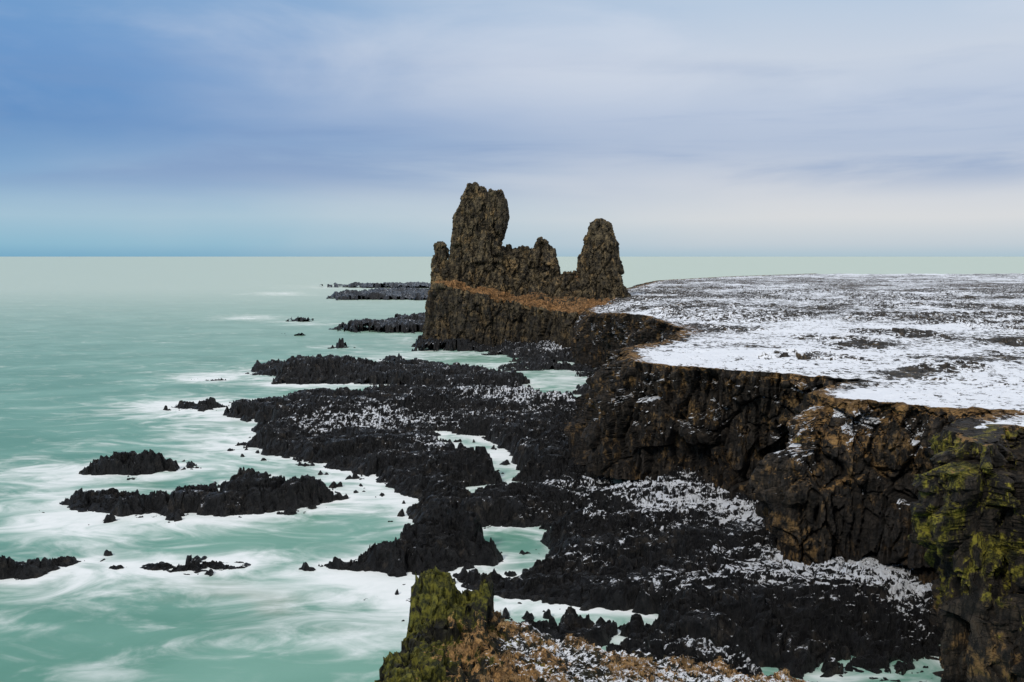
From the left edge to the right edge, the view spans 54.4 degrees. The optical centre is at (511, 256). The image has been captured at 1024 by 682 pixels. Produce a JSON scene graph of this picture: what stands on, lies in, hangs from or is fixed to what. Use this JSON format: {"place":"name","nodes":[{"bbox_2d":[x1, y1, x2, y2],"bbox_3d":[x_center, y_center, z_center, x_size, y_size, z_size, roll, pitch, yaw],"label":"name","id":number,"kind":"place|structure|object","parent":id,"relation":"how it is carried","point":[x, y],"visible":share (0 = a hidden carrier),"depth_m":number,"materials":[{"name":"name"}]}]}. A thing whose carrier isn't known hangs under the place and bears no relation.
{"place":"outdoors","nodes":[
{"label":"outdoors","id":0,"kind":"place"},
{"bbox_2d":[0,282,966,681],"bbox_3d":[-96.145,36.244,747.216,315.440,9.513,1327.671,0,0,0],"label":"lava shore","id":1,"kind":"structure","parent":0,"point":[694,564],"depth_m":147.34,"materials":[{"name":"black stone"}]},
{"bbox_2d":[0,257,1023,681],"bbox_3d":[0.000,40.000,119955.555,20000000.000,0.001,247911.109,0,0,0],"label":"sea","id":2,"kind":"structure","parent":0,"point":[104,355],"depth_m":187.78,"materials":[{"name":"liquid"}]},
{"bbox_2d":[422,182,630,348],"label":"rock stacks","id":3,"kind":"object","parent":2,"relation":"in","point":[487,288],"visible":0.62,"depth_m":452.46,"materials":[{"name":"brown stone"}]},
{"bbox_2d":[374,566,808,681],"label":"mossy outcrop","id":4,"kind":"object","parent":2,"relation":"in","point":[437,599],"visible":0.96,"depth_m":42.32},
{"bbox_2d":[443,610,796,681],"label":"dry grass","id":5,"kind":"structure","parent":4,"relation":"on","point":[636,660],"depth_m":42.88,"materials":[{"name":"brown plant"}]},
{"bbox_2d":[0,0,1023,256],"label":"sky","id":6,"kind":"structure","parent":0,"point":[129,128],"materials":[{"name":"blue"}]},
{"bbox_2d":[564,273,1023,681],"bbox_3d":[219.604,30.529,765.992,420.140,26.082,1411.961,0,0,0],"label":"sea cliff","id":7,"kind":"structure","parent":0,"point":[818,470],"depth_m":119.46,"materials":[{"name":"brown stone"}]},
{"bbox_2d":[591,273,1023,427],"bbox_3d":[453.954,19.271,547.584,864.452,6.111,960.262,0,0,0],"label":"snowy lava field","id":8,"kind":"structure","parent":0,"point":[946,340],"depth_m":243.76,"materials":[{"name":"white snow"}]}
]}

